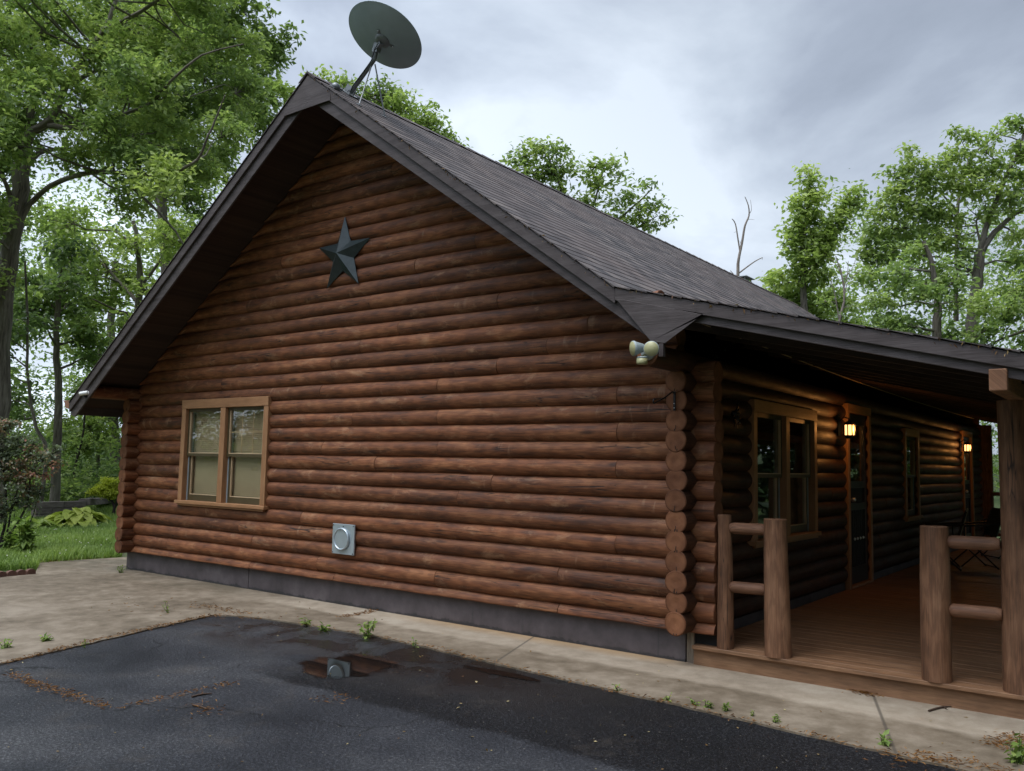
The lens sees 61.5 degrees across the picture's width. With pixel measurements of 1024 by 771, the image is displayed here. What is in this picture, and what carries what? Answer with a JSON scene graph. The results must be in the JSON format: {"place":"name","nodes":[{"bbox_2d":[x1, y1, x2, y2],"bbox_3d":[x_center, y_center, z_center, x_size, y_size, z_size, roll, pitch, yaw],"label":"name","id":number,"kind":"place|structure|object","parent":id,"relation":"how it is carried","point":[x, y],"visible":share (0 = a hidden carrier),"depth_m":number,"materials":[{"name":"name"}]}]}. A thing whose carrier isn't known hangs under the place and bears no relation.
{"place":"outdoors","nodes":[
{"label":"outdoors","id":0,"kind":"place"},
{"bbox_2d":[0,493,122,570],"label":"lawn grass","id":1,"kind":"structure","parent":0,"point":[52,544],"depth_m":14.14,"materials":[{"name":"green plant"}]},
{"bbox_2d":[0,616,956,770],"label":"asphalt driveway","id":2,"kind":"structure","parent":0,"point":[294,727],"depth_m":5.09,"materials":[{"name":"black asphalt"}]},
{"bbox_2d":[191,693,211,697],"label":"twig","id":3,"kind":"object","parent":2,"relation":"on","point":[196,695],"visible":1,"depth_m":5.51,"materials":[{"name":"brown wood"}]},
{"bbox_2d":[298,617,311,625],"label":"weed","id":4,"kind":"object","parent":2,"relation":"on","point":[307,622],"visible":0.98,"depth_m":7.90,"materials":[{"name":"green plant"}]},
{"bbox_2d":[317,621,330,631],"bbox_3d":[-1.678,2.156,7.670,0.105,0.114,0.161,-3,-7,37],"label":"weed","id":5,"kind":"object","parent":2,"relation":"on","point":[323,628],"visible":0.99,"depth_m":7.66,"materials":[{"name":"green plant"}]},
{"bbox_2d":[300,654,396,677],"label":"puddle","id":6,"kind":"object","parent":2,"relation":"on","point":[347,665],"visible":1,"depth_m":6.38,"materials":[{"name":"black liquid"}]},
{"bbox_2d":[357,618,377,638],"bbox_3d":[-1.218,2.105,7.448,0.171,0.184,0.228,-3,-7,37],"label":"weed","id":7,"kind":"object","parent":2,"relation":"on","point":[367,627],"visible":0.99,"depth_m":7.42,"materials":[{"name":"green plant"}]},
{"bbox_2d":[462,665,539,680],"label":"puddle","id":8,"kind":"object","parent":2,"relation":"on","point":[504,673],"visible":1,"depth_m":6.24,"materials":[{"name":"black liquid"}]},
{"bbox_2d":[1,556,1023,770],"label":"pine needles","id":9,"kind":"object","parent":2,"relation":"on","point":[866,693],"visible":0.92,"depth_m":5.49,"materials":[{"name":"brown plant"}]},
{"bbox_2d":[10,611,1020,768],"bbox_3d":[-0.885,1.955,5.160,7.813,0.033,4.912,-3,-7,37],"label":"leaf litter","id":10,"kind":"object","parent":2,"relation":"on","point":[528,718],"visible":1,"depth_m":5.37,"materials":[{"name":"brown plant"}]},
{"bbox_2d":[4,435,1000,571],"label":"ground","id":11,"kind":"structure","parent":0,"point":[996,501],"depth_m":33.37,"materials":[{"name":"green plant"}]},
{"bbox_2d":[0,527,18,550],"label":"leafy plant","id":12,"kind":"object","parent":11,"relation":"on","point":[9,542],"visible":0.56,"depth_m":12.99,"materials":[{"name":"green plant"}]},
{"bbox_2d":[0,568,35,576],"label":"brick edging","id":13,"kind":"object","parent":11,"relation":"on","point":[17,572],"visible":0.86,"depth_m":10.73,"materials":[{"name":"red brick"}]},
{"bbox_2d":[1,235,50,485],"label":"woodland tree","id":14,"kind":"object","parent":11,"relation":"on","point":[18,295],"visible":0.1,"depth_m":26.00,"materials":[{"name":"green plant"}]},
{"bbox_2d":[11,515,41,552],"bbox_3d":[-7.148,2.267,12.651,0.458,0.732,0.459,-3,-7,37],"label":"leafy plant","id":15,"kind":"object","parent":11,"relation":"on","point":[25,530],"visible":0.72,"depth_m":12.60,"materials":[{"name":"green plant"}]},
{"bbox_2d":[9,261,48,501],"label":"woodland tree","id":16,"kind":"object","parent":11,"relation":"on","point":[31,414],"visible":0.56,"depth_m":20.02,"materials":[{"name":"green plant"}]},
{"bbox_2d":[0,417,69,547],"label":"bronze shrub","id":17,"kind":"object","parent":11,"relation":"on","point":[26,474],"visible":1,"depth_m":13.16,"materials":[{"name":"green plant"}]},
{"bbox_2d":[13,518,59,529],"bbox_3d":[-9.643,2.824,17.327,0.841,0.309,0.998,1,-5,0],"label":"hosta","id":18,"kind":"object","parent":11,"relation":"on","point":[44,521],"visible":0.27,"depth_m":17.38,"materials":[{"name":"green plant"}]},
{"bbox_2d":[6,415,121,506],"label":"undergrowth","id":19,"kind":"object","parent":11,"relation":"on","point":[75,488],"visible":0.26,"depth_m":24.02,"materials":[{"name":"green plant"}]},
{"bbox_2d":[12,230,120,500],"bbox_3d":[-11.463,-0.180,21.653,3.170,6.847,4.102,5,-6,-33],"label":"woodland tree","id":20,"kind":"object","parent":11,"relation":"on","point":[57,309],"visible":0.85,"depth_m":21.92,"materials":[{"name":"green plant"}]},
{"bbox_2d":[31,497,110,518],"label":"retaining wall","id":21,"kind":"structure","parent":11,"relation":"on","point":[50,507],"depth_m":19.98,"materials":[{"name":"grey stone"}]},
{"bbox_2d":[63,374,91,472],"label":"woodland tree","id":22,"kind":"object","parent":11,"relation":"on","point":[74,386],"visible":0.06,"depth_m":29.96,"materials":[{"name":"green plant"}]},
{"bbox_2d":[44,507,112,527],"bbox_3d":[-9.286,2.814,18.272,1.421,0.484,1.465,0,-5,9],"label":"hosta","id":23,"kind":"object","parent":11,"relation":"on","point":[84,516],"visible":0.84,"depth_m":18.00,"materials":[{"name":"green plant"}]},
{"bbox_2d":[37,349,122,476],"bbox_3d":[-13.079,1.028,26.985,2.582,4.819,3.496,1,-5,5],"label":"woodland tree","id":24,"kind":"object","parent":11,"relation":"on","point":[98,422],"visible":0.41,"depth_m":26.14,"materials":[{"name":"green plant"}]},
{"bbox_2d":[42,415,119,480],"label":"woodland tree","id":25,"kind":"object","parent":11,"relation":"on","point":[85,451],"visible":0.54,"depth_m":25.39,"materials":[{"name":"green plant"}]},
{"bbox_2d":[62,261,122,464],"bbox_3d":[-13.102,-0.251,28.218,4.745,7.565,3.226,-3,-7,37],"label":"woodland tree","id":26,"kind":"object","parent":11,"relation":"on","point":[80,382],"visible":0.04,"depth_m":27.90,"materials":[{"name":"green plant"}]},
{"bbox_2d":[84,476,119,514],"bbox_3d":[-9.812,2.761,20.950,1.222,1.158,0.618,2,-5,-8],"label":"golden shrub","id":27,"kind":"object","parent":11,"relation":"on","point":[105,487],"visible":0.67,"depth_m":20.90,"materials":[{"name":"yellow plant"}]},
{"bbox_2d":[24,197,201,364],"bbox_3d":[-11.185,-0.948,23.689,7.286,8.724,4.540,-3,-7,37],"label":"broad tree","id":28,"kind":"object","parent":11,"relation":"on","point":[132,286],"visible":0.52,"depth_m":23.57,"materials":[{"name":"green plant"}]},
{"bbox_2d":[0,0,281,522],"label":"oak tree","id":29,"kind":"object","parent":11,"relation":"on","point":[121,55],"visible":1,"depth_m":17.31,"materials":[{"name":"green plant"}]},
{"bbox_2d":[74,0,307,273],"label":"tall tree","id":30,"kind":"object","parent":11,"relation":"on","point":[278,56],"visible":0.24,"depth_m":25.55,"materials":[{"name":"green plant"}]},
{"bbox_2d":[282,64,473,147],"bbox_3d":[-4.378,-3.027,26.909,6.241,13.868,3.088,1,-5,7],"label":"round tree","id":31,"kind":"object","parent":11,"relation":"on","point":[393,98],"visible":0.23,"depth_m":26.75,"materials":[{"name":"green plant"}]},
{"bbox_2d":[0,110,1023,491],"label":"woods","id":32,"kind":"object","parent":11,"relation":"on","point":[858,226],"visible":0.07,"depth_m":34.81,"materials":[{"name":"green plant"}]},
{"bbox_2d":[63,71,1023,719],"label":"log cabin","id":33,"kind":"object","parent":11,"relation":"on","point":[449,409],"visible":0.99,"depth_m":8.52,"materials":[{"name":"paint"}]},
{"bbox_2d":[79,391,88,396],"bbox_3d":[-5.547,0.104,11.201,0.149,0.096,0.086,1,-5,-4],"label":"security camera","id":34,"kind":"object","parent":33,"relation":"attached to","point":[84,393],"visible":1,"depth_m":11.17,"materials":[{"name":"white plastic"}]},
{"bbox_2d":[174,396,272,511],"bbox_3d":[-3.425,0.829,10.536,1.805,1.325,0.370,-3,-7,37],"label":"window","id":35,"kind":"structure","parent":33,"relation":"in","point":[224,454],"depth_m":10.42,"materials":[{"name":"paint"}]},
{"bbox_2d":[332,523,355,555],"bbox_3d":[-1.769,1.606,8.997,0.334,0.313,0.044,-3,-7,37],"label":"wall vent","id":36,"kind":"object","parent":33,"relation":"attached to","point":[343,539],"depth_m":8.98,"materials":[{"name":"grey metal"}]},
{"bbox_2d":[320,217,369,287],"bbox_3d":[-1.868,-1.470,9.361,0.818,0.778,0.109,-3,-7,37],"label":"barn star","id":37,"kind":"object","parent":33,"relation":"attached to","point":[342,253],"visible":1,"depth_m":9.33,"materials":[{"name":"grey metal"}]},
{"bbox_2d":[329,0,443,138],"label":"satellite dish","id":38,"kind":"object","parent":33,"relation":"on","point":[385,34],"visible":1,"depth_m":8.92,"materials":[{"name":"grey metal"}]},
{"bbox_2d":[629,341,658,364],"bbox_3d":[0.955,-0.242,6.243,0.191,0.172,0.267,1,-5,1],"label":"flood light","id":39,"kind":"object","parent":33,"relation":"attached to","point":[649,350],"visible":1,"depth_m":6.22,"materials":[{"name":"grey plastic"}]},
{"bbox_2d":[308,75,1011,355],"bbox_3d":[0.523,-1.668,6.788,6.718,3.393,0.070,-3,-7,37],"label":"roof","id":40,"kind":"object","parent":33,"relation":"on","point":[708,300],"visible":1,"depth_m":5.96,"materials":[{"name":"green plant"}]},
{"bbox_2d":[653,391,675,410],"bbox_3d":[1.171,0.111,6.620,0.258,0.150,0.018,5,-7,-40],"label":"plant hook","id":41,"kind":"object","parent":33,"relation":"attached to","point":[674,400],"visible":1,"depth_m":6.69,"materials":[{"name":"black metal"}]},
{"bbox_2d":[731,401,740,427],"bbox_3d":[1.885,0.245,7.295,0.068,0.226,0.195,-3,-7,37],"label":"iron wall ornament","id":42,"kind":"object","parent":33,"relation":"attached to","point":[735,417],"visible":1,"depth_m":7.29,"materials":[{"name":"metal"}]},
{"bbox_2d":[747,399,821,547],"bbox_3d":[2.556,0.859,8.449,0.370,1.325,1.830,-3,-7,37],"label":"window","id":43,"kind":"structure","parent":33,"relation":"in","point":[774,472],"depth_m":8.66,"materials":[{"name":"paint"}]},
{"bbox_2d":[703,324,973,418],"bbox_3d":[4.985,0.076,11.226,0.010,0.114,11.750,-3,-7,37],"label":"cord","id":44,"kind":"object","parent":33,"relation":"hanging from","point":[857,381],"visible":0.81,"depth_m":9.92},
{"bbox_2d":[837,416,855,438],"bbox_3d":[3.780,0.471,9.717,0.195,0.253,0.144,-3,-7,37],"label":"wall lantern","id":45,"kind":"object","parent":33,"relation":"attached to","point":[849,428],"depth_m":9.67,"materials":[{"name":"black metal"}]},
{"bbox_2d":[842,403,873,589],"bbox_3d":[4.114,1.315,10.387,0.265,2.138,1.020,-3,-7,37],"label":"door","id":46,"kind":"structure","parent":33,"relation":"in","point":[857,525],"depth_m":10.48,"materials":[{"name":"paint"}]},
{"bbox_2d":[901,428,922,521],"bbox_3d":[5.720,1.306,12.646,0.370,1.325,0.960,-3,-7,37],"label":"window","id":47,"kind":"structure","parent":33,"relation":"in","point":[909,434],"depth_m":12.81,"materials":[{"name":"paint"}]},
{"bbox_2d":[925,508,968,570],"bbox_3d":[6.165,2.178,12.289,0.637,0.868,0.508,-1,-6,27],"label":"folding chair","id":48,"kind":"object","parent":33,"relation":"on","point":[961,524],"visible":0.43,"depth_m":12.07,"materials":[{"name":"black metal"}]},
{"bbox_2d":[959,439,970,452],"bbox_3d":[8.222,1.099,15.608,0.195,0.253,0.144,-3,-7,37],"label":"wall lantern","id":49,"kind":"object","parent":33,"relation":"attached to","point":[966,446],"depth_m":15.56,"materials":[{"name":"black metal"}]},
{"bbox_2d":[960,430,974,535],"bbox_3d":[8.505,1.935,16.211,0.265,2.138,1.010,-3,-7,37],"label":"door","id":50,"kind":"structure","parent":33,"relation":"in","point":[967,458],"depth_m":16.38,"materials":[{"name":"paint"}]},
{"bbox_2d":[950,507,1000,569],"bbox_3d":[6.763,2.213,12.541,0.637,0.868,0.508,0,-5,9],"label":"folding chair","id":51,"kind":"object","parent":33,"relation":"on","point":[992,525],"visible":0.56,"depth_m":12.52,"materials":[{"name":"black metal"}]},
{"bbox_2d":[981,518,1000,558],"bbox_3d":[8.083,2.378,14.051,0.637,0.868,0.508,1,-5,-3],"label":"folding chair","id":52,"kind":"object","parent":33,"relation":"on","point":[984,519],"visible":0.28,"depth_m":14.21,"materials":[{"name":"black metal"}]},
{"bbox_2d":[491,134,683,233],"bbox_3d":[1.957,-1.468,22.689,5.218,10.423,1.460,1,-5,-3],"label":"airy tree","id":53,"kind":"object","parent":11,"relation":"on","point":[552,172],"visible":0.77,"depth_m":22.89,"materials":[{"name":"green plant"}]},
{"bbox_2d":[755,270,870,326],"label":"pale tree","id":54,"kind":"object","parent":11,"relation":"on","point":[816,311],"visible":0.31,"depth_m":27.70,"materials":[{"name":"green plant"}]},
{"bbox_2d":[759,161,874,310],"bbox_3d":[9.485,-1.476,26.786,3.583,11.168,1.948,1,-5,5],"label":"twin topped tree","id":55,"kind":"object","parent":11,"relation":"on","point":[812,249],"visible":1,"depth_m":26.85,"materials":[{"name":"green plant"}]},
{"bbox_2d":[813,256,869,325],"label":"bare branched tree","id":56,"kind":"object","parent":11,"relation":"on","point":[842,311],"visible":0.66,"depth_m":21.99,"materials":[{"name":"green plant"}]},
{"bbox_2d":[840,236,980,340],"bbox_3d":[11.228,-0.156,23.803,3.369,8.158,4.052,-3,-7,37],"label":"bushy tree","id":57,"kind":"object","parent":11,"relation":"on","point":[933,284],"visible":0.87,"depth_m":23.68,"materials":[{"name":"green plant"}]},
{"bbox_2d":[850,112,1023,337],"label":"forked tree","id":58,"kind":"object","parent":11,"relation":"on","point":[929,212],"visible":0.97,"depth_m":25.88,"materials":[{"name":"green plant"}]},
{"bbox_2d":[952,264,1023,350],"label":"edge tree","id":59,"kind":"object","parent":11,"relation":"on","point":[1014,297],"visible":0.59,"depth_m":22.92,"materials":[{"name":"green plant"}]},
{"bbox_2d":[1013,145,1023,340],"bbox_3d":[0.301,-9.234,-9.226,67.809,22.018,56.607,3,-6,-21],"label":"tree","id":60,"kind":"object","parent":11,"relation":"on","point":[1018,147],"depth_m":20.16,"materials":[{"name":"green plant"}]},
{"bbox_2d":[0,557,1023,770],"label":"concrete apron","id":61,"kind":"object","parent":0,"point":[57,600],"visible":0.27,"depth_m":6.83,"materials":[{"name":"grey concrete"}]},
{"bbox_2d":[0,638,11,648],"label":"weed","id":62,"kind":"object","parent":61,"relation":"on","point":[6,644],"visible":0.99,"depth_m":6.71,"materials":[{"name":"green plant"}]},
{"bbox_2d":[39,632,52,640],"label":"weed","id":63,"kind":"object","parent":61,"relation":"on","point":[45,638],"visible":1,"depth_m":6.99,"materials":[{"name":"green plant"}]},
{"bbox_2d":[116,565,125,572],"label":"weed","id":64,"kind":"object","parent":61,"relation":"on","point":[121,571],"visible":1,"depth_m":11.15,"materials":[{"name":"green plant"}]},
{"bbox_2d":[162,601,169,612],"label":"weed","id":65,"kind":"object","parent":61,"relation":"on","point":[167,610],"visible":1,"depth_m":8.36,"materials":[{"name":"green plant"}]},
{"bbox_2d":[688,697,700,705],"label":"weed","id":66,"kind":"object","parent":61,"relation":"on","point":[692,701],"visible":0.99,"depth_m":5.48,"materials":[{"name":"green plant"}]},
{"bbox_2d":[702,699,713,707],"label":"weed","id":67,"kind":"object","parent":61,"relation":"on","point":[709,704],"visible":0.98,"depth_m":5.42,"materials":[{"name":"green plant"}]},
{"bbox_2d":[722,702,730,710],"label":"weed","id":68,"kind":"object","parent":61,"relation":"on","point":[725,708],"visible":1,"depth_m":5.37,"materials":[{"name":"green plant"}]},
{"bbox_2d":[772,714,780,722],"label":"weed","id":69,"kind":"object","parent":61,"relation":"on","point":[777,717],"visible":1,"depth_m":5.15,"materials":[{"name":"green plant"}]},
{"bbox_2d":[876,729,891,746],"bbox_3d":[2.064,1.954,4.762,0.088,0.096,0.088,4,-6,-31],"label":"weed","id":70,"kind":"object","parent":61,"relation":"on","point":[884,741],"visible":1,"depth_m":4.76,"materials":[{"name":"green plant"}]},
{"bbox_2d":[928,706,951,711],"bbox_3d":[2.732,2.058,5.481,0.234,0.014,0.054,4,-6,-31],"label":"twig","id":71,"kind":"object","parent":61,"relation":"on","point":[935,708],"visible":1,"depth_m":5.49,"materials":[{"name":"brown wood"}]},
{"bbox_2d":[1003,733,1023,764],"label":"weed","id":72,"kind":"object","parent":61,"relation":"on","point":[1016,755],"visible":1,"depth_m":4.51,"materials":[{"name":"green plant"}]},
{"bbox_2d":[0,0,1023,454],"label":"sky","id":73,"kind":"structure","parent":0,"point":[719,101],"materials":[{"name":"grey"}]},
{"bbox_2d":[730,197,762,275],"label":"dead tree","id":74,"kind":"object","parent":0,"point":[740,246],"visible":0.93,"depth_m":29.98,"materials":[{"name":"grey wood"}]}
]}

